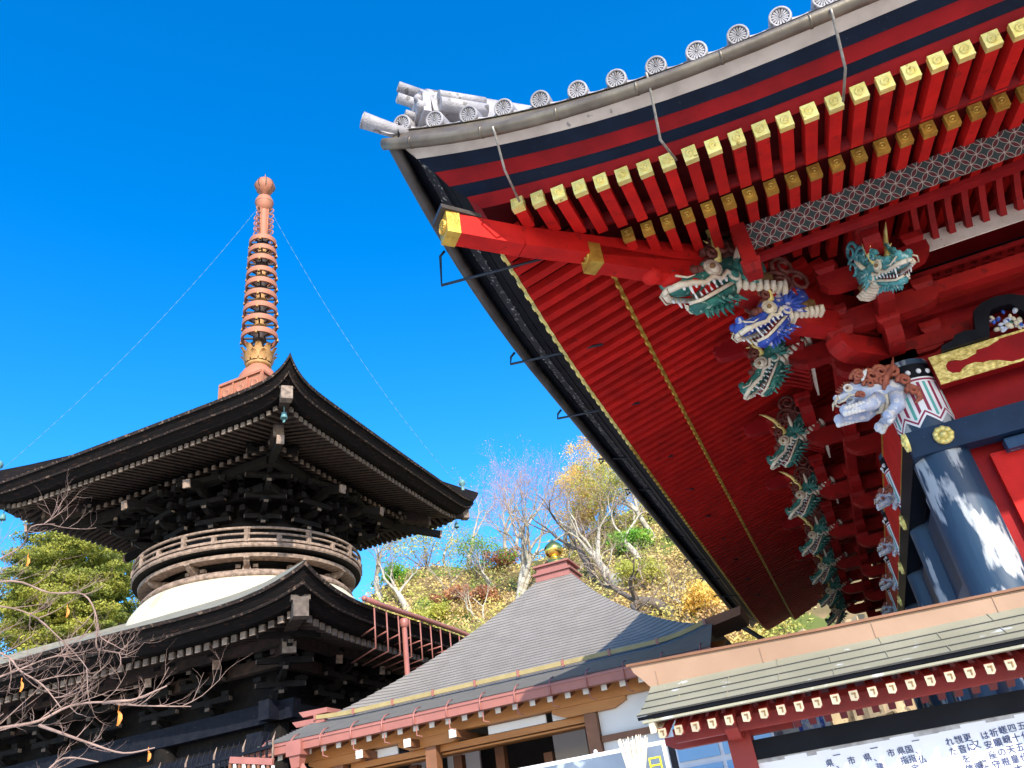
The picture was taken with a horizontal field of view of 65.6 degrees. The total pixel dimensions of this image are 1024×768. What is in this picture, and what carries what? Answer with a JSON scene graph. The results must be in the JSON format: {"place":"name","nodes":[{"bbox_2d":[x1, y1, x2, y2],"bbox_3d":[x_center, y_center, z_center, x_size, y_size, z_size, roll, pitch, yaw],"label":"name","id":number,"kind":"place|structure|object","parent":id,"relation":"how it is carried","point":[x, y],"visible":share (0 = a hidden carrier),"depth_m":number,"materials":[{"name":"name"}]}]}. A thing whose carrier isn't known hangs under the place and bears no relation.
{"place":"outdoors","nodes":[
{"label":"outdoors","id":0,"kind":"place"},
{"bbox_2d":[0,0,810,655],"label":"sky","id":1,"kind":"structure","parent":0,"point":[137,137],"materials":[{"name":"blue"}]},
{"bbox_2d":[366,506,881,643],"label":"hillside","id":2,"kind":"structure","parent":0,"point":[819,615],"depth_m":51.72,"materials":[{"name":"yellow plant"}]},
{"bbox_2d":[0,521,140,656],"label":"evergreen tree","id":3,"kind":"object","parent":2,"relation":"on","point":[45,554],"visible":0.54,"depth_m":58.28,"materials":[{"name":"green plant"}]},
{"bbox_2d":[371,559,417,586],"bbox_3d":[-8.886,14.577,60.393,3.069,1.912,2.651,19,-41,-38],"label":"shrub","id":4,"kind":"object","parent":2,"relation":"on","point":[396,572],"visible":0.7,"depth_m":59.92,"materials":[{"name":"green plant"}]},
{"bbox_2d":[374,537,422,602],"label":"bare tree","id":5,"kind":"object","parent":2,"relation":"on","point":[377,586],"visible":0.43,"depth_m":58.77,"materials":[{"name":"beige plant"}]},
{"bbox_2d":[363,543,436,611],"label":"bare tree","id":6,"kind":"object","parent":2,"relation":"on","point":[401,598],"visible":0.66,"depth_m":57.65,"materials":[{"name":"grey plant"}]},
{"bbox_2d":[384,522,477,569],"bbox_3d":[-6.835,12.952,64.014,7.324,4.366,6.373,-19,-32,16],"label":"shrub","id":7,"kind":"object","parent":2,"relation":"on","point":[424,549],"visible":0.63,"depth_m":63.49,"materials":[{"name":"green plant"}]},
{"bbox_2d":[401,601,466,624],"bbox_3d":[-5.208,15.493,53.415,4.555,1.636,2.241,-5,-31,-7],"label":"shrub","id":8,"kind":"object","parent":2,"relation":"on","point":[434,612],"visible":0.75,"depth_m":53.15,"materials":[{"name":"yellow plant"}]},
{"bbox_2d":[405,537,475,590],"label":"bare tree","id":9,"kind":"object","parent":2,"relation":"on","point":[450,575],"visible":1,"depth_m":57.58,"materials":[{"name":"grey plant"}]},
{"bbox_2d":[429,584,471,603],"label":"shrub","id":10,"kind":"object","parent":2,"relation":"on","point":[448,592],"visible":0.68,"depth_m":55.21,"materials":[{"name":"orange plant"}]},
{"bbox_2d":[442,505,475,567],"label":"bare tree","id":11,"kind":"object","parent":2,"relation":"on","point":[443,560],"visible":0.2,"depth_m":66.10,"materials":[{"name":"grey plant"}]},
{"bbox_2d":[445,522,493,586],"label":"bare tree","id":12,"kind":"object","parent":2,"relation":"on","point":[484,576],"visible":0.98,"depth_m":57.76,"materials":[{"name":"grey plant"}]},
{"bbox_2d":[433,531,516,579],"bbox_3d":[-2.925,13.172,60.157,4.934,3.962,6.636,8,-35,-26],"label":"shrub","id":13,"kind":"object","parent":2,"relation":"on","point":[480,549],"visible":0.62,"depth_m":59.84,"materials":[{"name":"green plant"}]},
{"bbox_2d":[449,558,502,621],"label":"bare tree","id":14,"kind":"object","parent":2,"relation":"on","point":[471,612],"visible":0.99,"depth_m":53.04,"materials":[{"name":"grey plant"}]},
{"bbox_2d":[458,584,499,604],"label":"shrub","id":15,"kind":"object","parent":2,"relation":"on","point":[481,594],"visible":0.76,"depth_m":54.57,"materials":[{"name":"orange plant"}]},
{"bbox_2d":[458,455,517,569],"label":"bare tree","id":16,"kind":"object","parent":2,"relation":"on","point":[478,527],"visible":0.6,"depth_m":66.98,"materials":[{"name":"grey plant"}]},
{"bbox_2d":[481,546,520,570],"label":"shrub","id":17,"kind":"object","parent":2,"relation":"on","point":[496,558],"visible":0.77,"depth_m":60.34,"materials":[{"name":"orange plant"}]},
{"bbox_2d":[450,441,601,598],"bbox_3d":[1.243,9.596,54.114,10.984,11.501,9.067,-19,-32,16],"label":"bare tree","id":18,"kind":"object","parent":2,"relation":"on","point":[524,577],"visible":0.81,"depth_m":53.55,"materials":[{"name":"grey plant"}]},
{"bbox_2d":[471,435,585,567],"bbox_3d":[1.733,9.188,63.275,10.464,11.216,7.193,13,-38,-33],"label":"bare tree","id":19,"kind":"object","parent":2,"relation":"on","point":[514,528],"visible":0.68,"depth_m":62.70,"materials":[{"name":"grey plant"}]},
{"bbox_2d":[499,459,630,588],"bbox_3d":[3.855,8.844,49.304,10.732,10.397,6.900,-19,-32,16],"label":"bare tree","id":20,"kind":"object","parent":2,"relation":"on","point":[577,533],"visible":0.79,"depth_m":49.21,"materials":[{"name":"grey plant"}]},
{"bbox_2d":[486,445,643,582],"bbox_3d":[4.089,8.912,51.491,10.256,9.371,9.931,11,-36,-30],"label":"bare tree","id":21,"kind":"object","parent":2,"relation":"on","point":[580,546],"visible":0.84,"depth_m":50.77,"materials":[{"name":"grey plant"}]},
{"bbox_2d":[552,454,595,551],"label":"bare tree","id":22,"kind":"object","parent":2,"relation":"on","point":[565,539],"visible":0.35,"depth_m":57.27,"materials":[{"name":"grey plant"}]},
{"bbox_2d":[553,505,598,537],"bbox_3d":[4.801,10.178,58.676,3.313,2.635,4.093,3,-33,-19],"label":"shrub","id":23,"kind":"object","parent":2,"relation":"on","point":[567,521],"visible":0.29,"depth_m":58.60,"materials":[{"name":"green plant"}]},
{"bbox_2d":[556,518,610,569],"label":"bare tree","id":24,"kind":"object","parent":2,"relation":"on","point":[577,542],"visible":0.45,"depth_m":51.38,"materials":[{"name":"grey plant"}]},
{"bbox_2d":[550,469,623,545],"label":"autumn tree","id":25,"kind":"object","parent":2,"relation":"on","point":[578,495],"visible":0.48,"depth_m":56.20,"materials":[{"name":"yellow plant"}]},
{"bbox_2d":[359,501,816,643],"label":"undergrowth","id":26,"kind":"object","parent":2,"relation":"on","point":[624,599],"visible":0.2,"depth_m":51.02,"materials":[{"name":"yellow plant"}]},
{"bbox_2d":[551,436,639,524],"bbox_3d":[6.633,8.231,60.552,8.339,8.695,5.712,0,-32,-15],"label":"autumn tree","id":27,"kind":"object","parent":2,"relation":"on","point":[568,449],"visible":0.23,"depth_m":60.22,"materials":[{"name":"yellow plant"}]},
{"bbox_2d":[572,512,633,588],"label":"bare tree","id":28,"kind":"object","parent":2,"relation":"on","point":[613,545],"visible":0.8,"depth_m":47.03,"materials":[{"name":"grey plant"}]},
{"bbox_2d":[559,455,655,538],"bbox_3d":[6.408,7.962,53.028,7.405,7.344,5.014,-27,-35,27],"label":"autumn tree","id":29,"kind":"object","parent":2,"relation":"on","point":[634,508],"visible":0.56,"depth_m":53.08,"materials":[{"name":"yellow plant"}]},
{"bbox_2d":[580,472,638,528],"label":"bare tree","id":30,"kind":"object","parent":2,"relation":"on","point":[620,522],"visible":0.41,"depth_m":53.39,"materials":[{"name":"grey plant"}]},
{"bbox_2d":[588,462,646,564],"bbox_3d":[8.356,7.952,50.449,4.456,8.548,5.433,20,-41,-39],"label":"bare tree","id":31,"kind":"object","parent":2,"relation":"on","point":[629,547],"visible":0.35,"depth_m":50.31,"materials":[{"name":"beige plant"}]},
{"bbox_2d":[604,526,654,553],"bbox_3d":[7.395,9.715,49.502,2.857,1.820,2.593,-32,-38,33],"label":"shrub","id":32,"kind":"object","parent":2,"relation":"on","point":[631,538],"visible":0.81,"depth_m":49.26,"materials":[{"name":"green plant"}]},
{"bbox_2d":[573,533,688,616],"bbox_3d":[6.219,10.938,40.309,4.844,7.411,7.842,14,-38,-33],"label":"bare tree","id":33,"kind":"object","parent":2,"relation":"on","point":[640,601],"visible":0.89,"depth_m":40.82,"materials":[{"name":"brown plant"}]},
{"bbox_2d":[609,556,671,590],"bbox_3d":[7.084,10.670,44.375,3.532,2.106,3.183,-4,-31,-9],"label":"shrub","id":34,"kind":"object","parent":2,"relation":"on","point":[649,567],"visible":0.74,"depth_m":44.06,"materials":[{"name":"yellow plant"}]},
{"bbox_2d":[626,551,698,620],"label":"bare tree","id":35,"kind":"object","parent":2,"relation":"on","point":[678,601],"visible":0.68,"depth_m":41.76,"materials":[{"name":"brown plant"}]},
{"bbox_2d":[676,579,722,616],"bbox_3d":[9.643,10.787,40.061,2.764,1.823,3.754,-19,-32,16],"label":"shrub","id":36,"kind":"object","parent":2,"relation":"on","point":[697,592],"visible":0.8,"depth_m":39.61,"materials":[{"name":"yellow plant"}]},
{"bbox_2d":[798,614,916,724],"bbox_3d":[18.800,10.300,26.239,22.000,8.444,5.756,-19,-32,16],"label":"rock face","id":37,"kind":"object","parent":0,"point":[869,713],"visible":0.03,"depth_m":27.12},
{"label":"paving","id":38,"kind":"structure","parent":0,"visible":0},
{"bbox_2d":[0,479,251,767],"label":"cherry tree","id":39,"kind":"object","parent":38,"relation":"on","point":[114,702],"visible":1,"depth_m":5.12,"materials":[{"name":"brown plant"}]},
{"bbox_2d":[522,734,678,767],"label":"poster board","id":40,"kind":"object","parent":38,"relation":"on","point":[644,754],"visible":1,"depth_m":8.38,"materials":[{"name":"white paper"}]},
{"bbox_2d":[626,586,1023,767],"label":"notice board","id":41,"kind":"object","parent":38,"relation":"on","point":[738,696],"visible":1,"depth_m":4.20,"materials":[{"name":"orange metal"}]},
{"label":"side yard","id":42,"kind":"structure","parent":0,"visible":0},
{"bbox_2d":[228,757,274,767],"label":"slat fence","id":43,"kind":"object","parent":42,"relation":"on","point":[263,762],"visible":1,"depth_m":13.00,"materials":[{"name":"red wood"}]},
{"bbox_2d":[240,539,748,767],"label":"porch hall","id":44,"kind":"structure","parent":42,"relation":"on","point":[538,672],"depth_m":13.94,"materials":[{"name":"grey tile"}]},
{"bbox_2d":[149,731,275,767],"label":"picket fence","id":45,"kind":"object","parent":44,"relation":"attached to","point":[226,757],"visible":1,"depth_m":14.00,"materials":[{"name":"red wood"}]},
{"bbox_2d":[670,720,783,767],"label":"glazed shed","id":46,"kind":"structure","parent":42,"relation":"on","point":[716,755],"depth_m":11.01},
{"bbox_2d":[672,726,720,762],"bbox_3d":[2.583,5.004,11.153,0.580,0.480,0.030,-19,-32,16],"label":"window","id":47,"kind":"structure","parent":46,"relation":"in","point":[711,750],"depth_m":11.06,"materials":[{"name":"blue glass"}]},
{"bbox_2d":[689,761,723,767],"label":"window","id":48,"kind":"structure","parent":46,"relation":"in","point":[718,764],"depth_m":10.92,"materials":[{"name":"blue glass"}]},
{"bbox_2d":[727,760,733,767],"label":"window","id":49,"kind":"structure","parent":46,"relation":"in","point":[729,762],"depth_m":10.85,"materials":[{"name":"blue glass"}]},
{"bbox_2d":[722,733,770,753],"bbox_3d":[3.207,4.792,10.966,0.670,0.480,0.030,-19,-32,16],"label":"window","id":50,"kind":"structure","parent":46,"relation":"in","point":[725,744],"depth_m":10.91,"materials":[{"name":"blue glass"}]},
{"bbox_2d":[783,716,830,733],"bbox_3d":[4.957,6.674,12.504,0.889,3.440,0.070,-19,-32,16],"label":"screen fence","id":51,"kind":"object","parent":42,"relation":"on","point":[820,720],"depth_m":13.08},
{"label":"ground","id":52,"kind":"structure","parent":0,"visible":0},
{"bbox_2d":[0,174,477,767],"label":"pagoda","id":53,"kind":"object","parent":52,"relation":"on","point":[252,508],"visible":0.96,"depth_m":24.05,"materials":[{"name":"black wood"}]},
{"bbox_2d":[360,0,1023,708],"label":"temple hall","id":54,"kind":"structure","parent":52,"relation":"on","point":[752,306],"depth_m":7.28,"materials":[{"name":"red paint"}]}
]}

